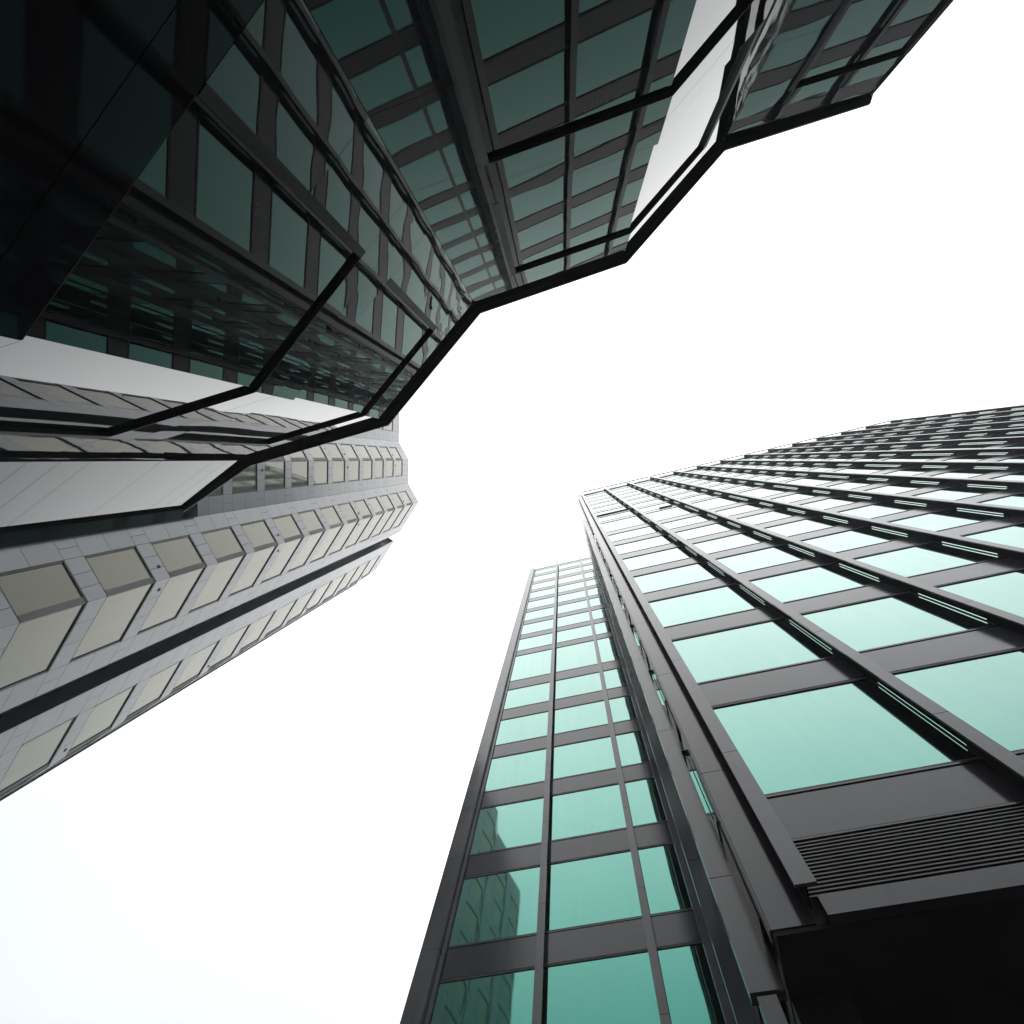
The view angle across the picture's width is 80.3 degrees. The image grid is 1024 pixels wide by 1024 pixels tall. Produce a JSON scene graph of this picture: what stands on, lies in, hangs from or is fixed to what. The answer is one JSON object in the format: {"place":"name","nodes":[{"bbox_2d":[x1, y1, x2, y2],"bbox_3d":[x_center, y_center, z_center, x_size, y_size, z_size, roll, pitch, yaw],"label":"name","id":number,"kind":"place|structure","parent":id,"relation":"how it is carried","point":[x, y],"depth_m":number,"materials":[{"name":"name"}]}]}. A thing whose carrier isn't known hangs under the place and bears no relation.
{"place":"outdoors","nodes":[
{"label":"outdoors","id":0,"kind":"place"},
{"bbox_2d":[0,414,417,800],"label":"stone tower","id":1,"kind":"structure","parent":0,"point":[108,627],"depth_m":21.34,"materials":[{"name":"grey stone"}]},
{"bbox_2d":[0,715,78,794],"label":"window","id":2,"kind":"structure","parent":1,"relation":"in","point":[37,754],"depth_m":18.09,"materials":[{"name":"beige glass"}]},
{"bbox_2d":[0,602,87,690],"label":"window","id":3,"kind":"structure","parent":1,"relation":"in","point":[36,643],"depth_m":14.90,"materials":[{"name":"beige glass"}]},
{"bbox_2d":[0,560,87,622],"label":"window","id":4,"kind":"structure","parent":1,"relation":"in","point":[40,590],"depth_m":14.64,"materials":[{"name":"beige glass"}]},
{"bbox_2d":[66,683,137,755],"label":"window","id":5,"kind":"structure","parent":1,"relation":"in","point":[103,716],"depth_m":20.72,"materials":[{"name":"beige glass"}]},
{"bbox_2d":[69,581,156,662],"bbox_3d":[-11.471,3.105,17.488,0.068,2.004,2.258,33,-83,1],"label":"window","id":6,"kind":"structure","parent":1,"relation":"in","point":[118,611],"depth_m":17.47,"materials":[{"name":"beige glass"}]},
{"bbox_2d":[84,545,155,595],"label":"window","id":7,"kind":"structure","parent":1,"relation":"in","point":[123,569],"depth_m":17.28,"materials":[{"name":"beige glass"}]},
{"bbox_2d":[124,659,183,720],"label":"window","id":8,"kind":"structure","parent":1,"relation":"in","point":[155,687],"depth_m":23.37,"materials":[{"name":"beige glass"}]},
{"bbox_2d":[137,566,206,634],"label":"window","id":9,"kind":"structure","parent":1,"relation":"in","point":[176,592],"depth_m":20.13,"materials":[{"name":"beige glass"}]},
{"bbox_2d":[151,535,206,576],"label":"window","id":10,"kind":"structure","parent":1,"relation":"in","point":[178,555],"depth_m":19.94,"materials":[{"name":"beige glass"}]},
{"bbox_2d":[171,639,220,692],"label":"window","id":11,"kind":"structure","parent":1,"relation":"in","point":[199,659],"depth_m":26.02,"materials":[{"name":"beige glass"}]},
{"bbox_2d":[188,554,246,613],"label":"window","id":12,"kind":"structure","parent":1,"relation":"in","point":[223,573],"depth_m":22.78,"materials":[{"name":"beige glass"}]},
{"bbox_2d":[200,526,246,561],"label":"window","id":13,"kind":"structure","parent":1,"relation":"in","point":[224,543],"depth_m":22.60,"materials":[{"name":"beige glass"}]},
{"bbox_2d":[208,623,251,670],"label":"window","id":14,"kind":"structure","parent":1,"relation":"in","point":[233,640],"depth_m":28.69,"materials":[{"name":"beige glass"}]},
{"bbox_2d":[232,464,257,493],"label":"window","id":15,"kind":"structure","parent":1,"relation":"in","point":[247,480],"depth_m":25.28,"materials":[{"name":"grey glass"}]},
{"bbox_2d":[228,544,278,596],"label":"window","id":16,"kind":"structure","parent":1,"relation":"in","point":[260,558],"depth_m":25.44,"materials":[{"name":"beige glass"}]},
{"bbox_2d":[238,610,276,652],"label":"window","id":17,"kind":"structure","parent":1,"relation":"in","point":[262,623],"depth_m":31.33,"materials":[{"name":"beige glass"}]},
{"bbox_2d":[240,519,277,551],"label":"window","id":18,"kind":"structure","parent":1,"relation":"in","point":[259,534],"depth_m":25.25,"materials":[{"name":"beige glass"}]},
{"bbox_2d":[264,461,285,490],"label":"window","id":19,"kind":"structure","parent":1,"relation":"in","point":[275,471],"depth_m":27.75,"materials":[{"name":"grey glass"}]},
{"bbox_2d":[264,598,298,636],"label":"window","id":20,"kind":"structure","parent":1,"relation":"in","point":[284,612],"depth_m":33.97,"materials":[{"name":"beige glass"}]},
{"bbox_2d":[260,537,303,583],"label":"window","id":21,"kind":"structure","parent":1,"relation":"in","point":[289,548],"depth_m":28.10,"materials":[{"name":"beige glass"}]},
{"bbox_2d":[272,514,304,541],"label":"window","id":22,"kind":"structure","parent":1,"relation":"in","point":[287,526],"depth_m":27.89,"materials":[{"name":"beige glass"}]},
{"bbox_2d":[291,460,308,487],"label":"window","id":23,"kind":"structure","parent":1,"relation":"in","point":[300,469],"depth_m":30.39,"materials":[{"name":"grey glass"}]},
{"bbox_2d":[286,589,316,623],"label":"window","id":24,"kind":"structure","parent":1,"relation":"in","point":[306,598],"depth_m":36.63,"materials":[{"name":"beige glass"}]},
{"bbox_2d":[287,530,325,572],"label":"window","id":25,"kind":"structure","parent":1,"relation":"in","point":[312,541],"depth_m":30.75,"materials":[{"name":"beige glass"}]},
{"bbox_2d":[298,509,325,534],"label":"window","id":26,"kind":"structure","parent":1,"relation":"in","point":[310,518],"depth_m":30.55,"materials":[{"name":"beige glass"}]},
{"bbox_2d":[313,460,328,484],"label":"window","id":27,"kind":"structure","parent":1,"relation":"in","point":[320,468],"depth_m":33.02,"materials":[{"name":"beige glass"}]},
{"bbox_2d":[310,525,343,562],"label":"window","id":28,"kind":"structure","parent":1,"relation":"in","point":[333,533],"depth_m":33.39,"materials":[{"name":"beige glass"}]},
{"bbox_2d":[319,505,343,527],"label":"window","id":29,"kind":"structure","parent":1,"relation":"in","point":[333,519],"depth_m":33.20,"materials":[{"name":"beige glass"}]},
{"bbox_2d":[333,460,344,482],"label":"window","id":30,"kind":"structure","parent":1,"relation":"in","point":[338,465],"depth_m":35.68,"materials":[{"name":"beige glass"}]},
{"bbox_2d":[328,520,359,555],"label":"window","id":31,"kind":"structure","parent":1,"relation":"in","point":[351,526],"depth_m":36.06,"materials":[{"name":"beige glass"}]},
{"bbox_2d":[0,0,953,533],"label":"black reflective building","id":32,"kind":"structure","parent":0,"point":[238,236],"depth_m":5.05,"materials":[{"name":"black glass"}]},
{"bbox_2d":[0,82,365,438],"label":"window","id":33,"kind":"structure","parent":32,"relation":"in","point":[216,259],"depth_m":4.45,"materials":[{"name":"glass"}]},
{"bbox_2d":[160,278,436,445],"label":"window","id":34,"kind":"structure","parent":32,"relation":"in","point":[392,328],"depth_m":8.20,"materials":[{"name":"teal glass"}]},
{"bbox_2d":[435,0,753,166],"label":"window","id":35,"kind":"structure","parent":32,"relation":"in","point":[530,74],"depth_m":4.84,"materials":[{"name":"teal glass"}]},
{"bbox_2d":[491,19,764,274],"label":"window","id":36,"kind":"structure","parent":32,"relation":"in","point":[600,204],"depth_m":7.67,"materials":[{"name":"teal glass"}]},
{"bbox_2d":[788,0,953,90],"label":"window","id":37,"kind":"structure","parent":32,"relation":"in","point":[862,33],"depth_m":7.97,"materials":[{"name":"teal glass"}]},
{"bbox_2d":[0,0,1023,1023],"label":"sky","id":38,"kind":"structure","parent":0,"point":[269,841],"materials":[{"name":"white"}]},
{"bbox_2d":[400,405,1023,1023],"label":"dark office tower","id":39,"kind":"structure","parent":0,"point":[750,749],"depth_m":12.84,"materials":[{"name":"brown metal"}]},
{"bbox_2d":[430,966,534,1023],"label":"window","id":40,"kind":"structure","parent":39,"relation":"in","point":[502,997],"depth_m":13.33,"materials":[{"name":"green glass"}]},
{"bbox_2d":[448,865,539,947],"bbox_3d":[-0.313,10.447,16.180,2.411,2.556,0.048,-13,-86,6],"label":"window","id":41,"kind":"structure","parent":39,"relation":"in","point":[502,904],"depth_m":16.07,"materials":[{"name":"green glass"}]},
{"bbox_2d":[469,796,543,855],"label":"window","id":42,"kind":"structure","parent":39,"relation":"in","point":[518,823],"depth_m":19.61,"materials":[{"name":"green glass"}]},
{"bbox_2d":[484,748,545,791],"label":"window","id":43,"kind":"structure","parent":39,"relation":"in","point":[527,767],"depth_m":23.16,"materials":[{"name":"green glass"}]},
{"bbox_2d":[495,711,547,744],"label":"window","id":44,"kind":"structure","parent":39,"relation":"in","point":[534,725],"depth_m":26.76,"materials":[{"name":"green glass"}]},
{"bbox_2d":[503,682,549,710],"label":"window","id":45,"kind":"structure","parent":39,"relation":"in","point":[536,693],"depth_m":30.45,"materials":[{"name":"green glass"}]},
{"bbox_2d":[510,649,551,680],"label":"window","id":46,"kind":"structure","parent":39,"relation":"in","point":[538,663],"depth_m":34.92,"materials":[{"name":"green glass"}]},
{"bbox_2d":[517,632,552,650],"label":"window","id":47,"kind":"structure","parent":39,"relation":"in","point":[545,639],"depth_m":39.41,"materials":[{"name":"green glass"}]},
{"bbox_2d":[521,619,552,634],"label":"window","id":48,"kind":"structure","parent":39,"relation":"in","point":[546,624],"depth_m":42.95,"materials":[{"name":"green glass"}]},
{"bbox_2d":[524,607,553,620],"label":"window","id":49,"kind":"structure","parent":39,"relation":"in","point":[547,611],"depth_m":46.54,"materials":[{"name":"green glass"}]},
{"bbox_2d":[556,600,587,613],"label":"window","id":50,"kind":"structure","parent":39,"relation":"in","point":[580,604],"depth_m":46.29,"materials":[{"name":"green glass"}]},
{"bbox_2d":[556,611,589,626],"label":"window","id":51,"kind":"structure","parent":39,"relation":"in","point":[584,616],"depth_m":42.71,"materials":[{"name":"green glass"}]},
{"bbox_2d":[555,624,592,642],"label":"window","id":52,"kind":"structure","parent":39,"relation":"in","point":[583,631],"depth_m":39.18,"materials":[{"name":"green glass"}]},
{"bbox_2d":[554,640,597,671],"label":"window","id":53,"kind":"structure","parent":39,"relation":"in","point":[582,654],"depth_m":34.67,"materials":[{"name":"green glass"}]},
{"bbox_2d":[553,672,601,699],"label":"window","id":54,"kind":"structure","parent":39,"relation":"in","point":[587,683],"depth_m":30.18,"materials":[{"name":"green glass"}]},
{"bbox_2d":[552,700,607,733],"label":"window","id":55,"kind":"structure","parent":39,"relation":"in","point":[591,714],"depth_m":26.51,"materials":[{"name":"green glass"}]},
{"bbox_2d":[550,736,615,779],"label":"window","id":56,"kind":"structure","parent":39,"relation":"in","point":[591,755],"depth_m":22.90,"materials":[{"name":"green glass"}]},
{"bbox_2d":[548,783,625,840],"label":"window","id":57,"kind":"structure","parent":39,"relation":"in","point":[598,809],"depth_m":19.36,"materials":[{"name":"green glass"}]},
{"bbox_2d":[545,849,641,931],"bbox_3d":[2.098,9.890,15.934,2.534,2.556,0.048,-13,-86,6],"label":"window","id":58,"kind":"structure","parent":39,"relation":"in","point":[601,888],"depth_m":15.82,"materials":[{"name":"green glass"}]},
{"bbox_2d":[541,949,660,1023],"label":"window","id":59,"kind":"structure","parent":39,"relation":"in","point":[618,988],"depth_m":12.86,"materials":[{"name":"green glass"}]},
{"bbox_2d":[597,636,619,662],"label":"window","id":60,"kind":"structure","parent":39,"relation":"in","point":[607,647],"depth_m":34.49,"materials":[{"name":"green glass"}]},
{"bbox_2d":[603,667,626,688],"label":"window","id":61,"kind":"structure","parent":39,"relation":"in","point":[615,677],"depth_m":30.01,"materials":[{"name":"green glass"}]},
{"bbox_2d":[608,695,636,722],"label":"window","id":62,"kind":"structure","parent":39,"relation":"in","point":[621,708],"depth_m":26.32,"materials":[{"name":"green glass"}]},
{"bbox_2d":[601,515,649,531],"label":"window","id":63,"kind":"structure","parent":39,"relation":"in","point":[635,520],"depth_m":33.93,"materials":[{"name":"green glass"}]},
{"bbox_2d":[615,730,648,766],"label":"window","id":64,"kind":"structure","parent":39,"relation":"in","point":[631,746],"depth_m":22.71,"materials":[{"name":"green glass"}]},
{"bbox_2d":[608,525,661,541],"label":"window","id":65,"kind":"structure","parent":39,"relation":"in","point":[649,529],"depth_m":29.42,"materials":[{"name":"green glass"}]},
{"bbox_2d":[624,776,666,826],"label":"window","id":66,"kind":"structure","parent":39,"relation":"in","point":[644,801],"depth_m":19.17,"materials":[{"name":"green glass"}]},
{"bbox_2d":[615,534,676,553],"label":"window","id":67,"kind":"structure","parent":39,"relation":"in","point":[662,539],"depth_m":25.73,"materials":[{"name":"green glass"}]},
{"bbox_2d":[623,545,696,570],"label":"window","id":68,"kind":"structure","parent":39,"relation":"in","point":[681,552],"depth_m":22.10,"materials":[{"name":"green glass"}]},
{"bbox_2d":[637,842,691,914],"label":"window","id":69,"kind":"structure","parent":39,"relation":"in","point":[664,883],"depth_m":15.63,"materials":[{"name":"green glass"}]},
{"bbox_2d":[646,505,697,520],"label":"window","id":70,"kind":"structure","parent":39,"relation":"in","point":[679,510],"depth_m":33.65,"materials":[{"name":"green glass"}]},
{"bbox_2d":[633,561,724,592],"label":"window","id":71,"kind":"structure","parent":39,"relation":"in","point":[700,571],"depth_m":18.54,"materials":[{"name":"green glass"}]},
{"bbox_2d":[657,514,718,529],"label":"window","id":72,"kind":"structure","parent":39,"relation":"in","point":[703,517],"depth_m":29.14,"materials":[{"name":"green glass"}]},
{"bbox_2d":[656,941,725,1023],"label":"window","id":73,"kind":"structure","parent":39,"relation":"in","point":[689,987],"depth_m":12.49,"materials":[{"name":"green glass"}]},
{"bbox_2d":[675,722,717,821],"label":"window","id":74,"kind":"structure","parent":39,"relation":"in","point":[690,760],"depth_m":8.21,"materials":[{"name":"green glass"}]},
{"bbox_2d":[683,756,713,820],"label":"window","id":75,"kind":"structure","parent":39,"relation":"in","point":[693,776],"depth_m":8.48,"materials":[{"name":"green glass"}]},
{"bbox_2d":[671,521,740,539],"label":"window","id":76,"kind":"structure","parent":39,"relation":"in","point":[721,526],"depth_m":25.45,"materials":[{"name":"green glass"}]},
{"bbox_2d":[648,583,768,626],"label":"window","id":77,"kind":"structure","parent":39,"relation":"in","point":[731,598],"depth_m":14.98,"materials":[{"name":"green glass"}]},
{"bbox_2d":[685,495,746,510],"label":"window","id":78,"kind":"structure","parent":39,"relation":"in","point":[724,500],"depth_m":33.38,"materials":[{"name":"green glass"}]},
{"bbox_2d":[685,531,772,553],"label":"window","id":79,"kind":"structure","parent":39,"relation":"in","point":[749,537],"depth_m":21.84,"materials":[{"name":"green glass"}]},
{"bbox_2d":[711,502,771,517],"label":"window","id":80,"kind":"structure","parent":39,"relation":"in","point":[752,506],"depth_m":28.90,"materials":[{"name":"green glass"}]},
{"bbox_2d":[671,617,837,682],"bbox_3d":[4.372,2.618,11.586,2.538,2.556,0.048,-13,-86,6],"label":"window","id":81,"kind":"structure","parent":39,"relation":"in","point":[773,643],"depth_m":11.44,"materials":[{"name":"green glass"}]},
{"bbox_2d":[709,544,814,572],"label":"window","id":82,"kind":"structure","parent":39,"relation":"in","point":[783,553],"depth_m":18.28,"materials":[{"name":"green glass"}]},
{"bbox_2d":[729,485,795,499],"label":"window","id":83,"kind":"structure","parent":39,"relation":"in","point":[768,490],"depth_m":33.16,"materials":[{"name":"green glass"}]},
{"bbox_2d":[727,508,804,525],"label":"window","id":84,"kind":"structure","parent":39,"relation":"in","point":[779,513],"depth_m":25.20,"materials":[{"name":"green glass"}]},
{"bbox_2d":[760,490,828,504],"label":"window","id":85,"kind":"structure","parent":39,"relation":"in","point":[806,494],"depth_m":28.66,"materials":[{"name":"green glass"}]},
{"bbox_2d":[753,516,848,537],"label":"window","id":86,"kind":"structure","parent":39,"relation":"in","point":[818,522],"depth_m":21.58,"materials":[{"name":"green glass"}]},
{"bbox_2d":[743,562,882,601],"bbox_3d":[7.132,1.742,14.808,2.538,2.556,0.048,-13,-86,6],"label":"window","id":87,"kind":"structure","parent":39,"relation":"in","point":[830,577],"depth_m":14.72,"materials":[{"name":"green glass"}]},
{"bbox_2d":[774,475,851,487],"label":"window","id":88,"kind":"structure","parent":39,"relation":"in","point":[812,480],"depth_m":32.90,"materials":[{"name":"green glass"}]},
{"bbox_2d":[788,495,872,511],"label":"window","id":89,"kind":"structure","parent":39,"relation":"in","point":[836,501],"depth_m":24.95,"materials":[{"name":"green glass"}]},
{"bbox_2d":[711,676,982,795],"bbox_3d":[4.086,2.923,8.101,2.538,2.556,0.048,-13,-86,6],"label":"window","id":90,"kind":"structure","parent":39,"relation":"in","point":[854,729],"depth_m":7.85,"materials":[{"name":"green glass"}]},
{"bbox_2d":[788,526,908,553],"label":"window","id":91,"kind":"structure","parent":39,"relation":"in","point":[862,536],"depth_m":18.03,"materials":[{"name":"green glass"}]},
{"bbox_2d":[814,478,887,492],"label":"window","id":92,"kind":"structure","parent":39,"relation":"in","point":[860,482],"depth_m":28.39,"materials":[{"name":"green glass"}]},
{"bbox_2d":[823,465,898,476],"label":"window","id":93,"kind":"structure","parent":39,"relation":"in","point":[861,468],"depth_m":32.66,"materials":[{"name":"green glass"}]},
{"bbox_2d":[824,500,927,521],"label":"window","id":94,"kind":"structure","parent":39,"relation":"in","point":[886,507],"depth_m":21.31,"materials":[{"name":"green glass"}]},
{"bbox_2d":[790,591,995,657],"bbox_3d":[6.846,2.046,11.333,2.538,2.556,0.048,-13,-86,6],"label":"window","id":95,"kind":"structure","parent":39,"relation":"in","point":[908,616],"depth_m":11.18,"materials":[{"name":"green glass"}]},
{"bbox_2d":[848,481,940,497],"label":"window","id":96,"kind":"structure","parent":39,"relation":"in","point":[904,486],"depth_m":24.67,"materials":[{"name":"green glass"}]},
{"bbox_2d":[870,466,945,479],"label":"window","id":97,"kind":"structure","parent":39,"relation":"in","point":[918,469],"depth_m":28.17,"materials":[{"name":"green glass"}]},
{"bbox_2d":[864,454,952,465],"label":"window","id":98,"kind":"structure","parent":39,"relation":"in","point":[924,457],"depth_m":32.30,"materials":[{"name":"green glass"}]},
{"bbox_2d":[839,541,1001,578],"bbox_3d":[9.606,1.171,14.555,2.538,2.556,0.048,-13,-86,6],"label":"window","id":99,"kind":"structure","parent":39,"relation":"in","point":[930,556],"depth_m":14.46,"materials":[{"name":"green glass"}]},
{"bbox_2d":[871,508,1006,534],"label":"window","id":100,"kind":"structure","parent":39,"relation":"in","point":[945,518],"depth_m":17.76,"materials":[{"name":"green glass"}]},
{"bbox_2d":[894,485,1007,504],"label":"window","id":101,"kind":"structure","parent":39,"relation":"in","point":[959,491],"depth_m":21.07,"materials":[{"name":"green glass"}]},
{"bbox_2d":[879,647,1023,760],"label":"window","id":102,"kind":"structure","parent":39,"relation":"in","point":[985,691],"depth_m":8.20,"materials":[{"name":"green glass"}]},
{"bbox_2d":[917,467,1008,482],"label":"window","id":103,"kind":"structure","parent":39,"relation":"in","point":[967,472],"depth_m":24.42,"materials":[{"name":"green glass"}]},
{"bbox_2d":[930,442,1005,454],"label":"window","id":104,"kind":"structure","parent":39,"relation":"in","point":[973,445],"depth_m":31.98,"materials":[{"name":"green glass"}]},
{"bbox_2d":[918,568,1023,619],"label":"window","id":105,"kind":"structure","parent":39,"relation":"in","point":[1004,591],"depth_m":11.58,"materials":[{"name":"green glass"}]},
{"bbox_2d":[943,453,1008,466],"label":"window","id":106,"kind":"structure","parent":39,"relation":"in","point":[971,457],"depth_m":27.86,"materials":[{"name":"green glass"}]},
{"bbox_2d":[943,522,1023,554],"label":"window","id":107,"kind":"structure","parent":39,"relation":"in","point":[1011,535],"depth_m":14.91,"materials":[{"name":"green glass"}]},
{"bbox_2d":[957,492,1023,513],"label":"window","id":108,"kind":"structure","parent":39,"relation":"in","point":[1015,500],"depth_m":18.26,"materials":[{"name":"green glass"}]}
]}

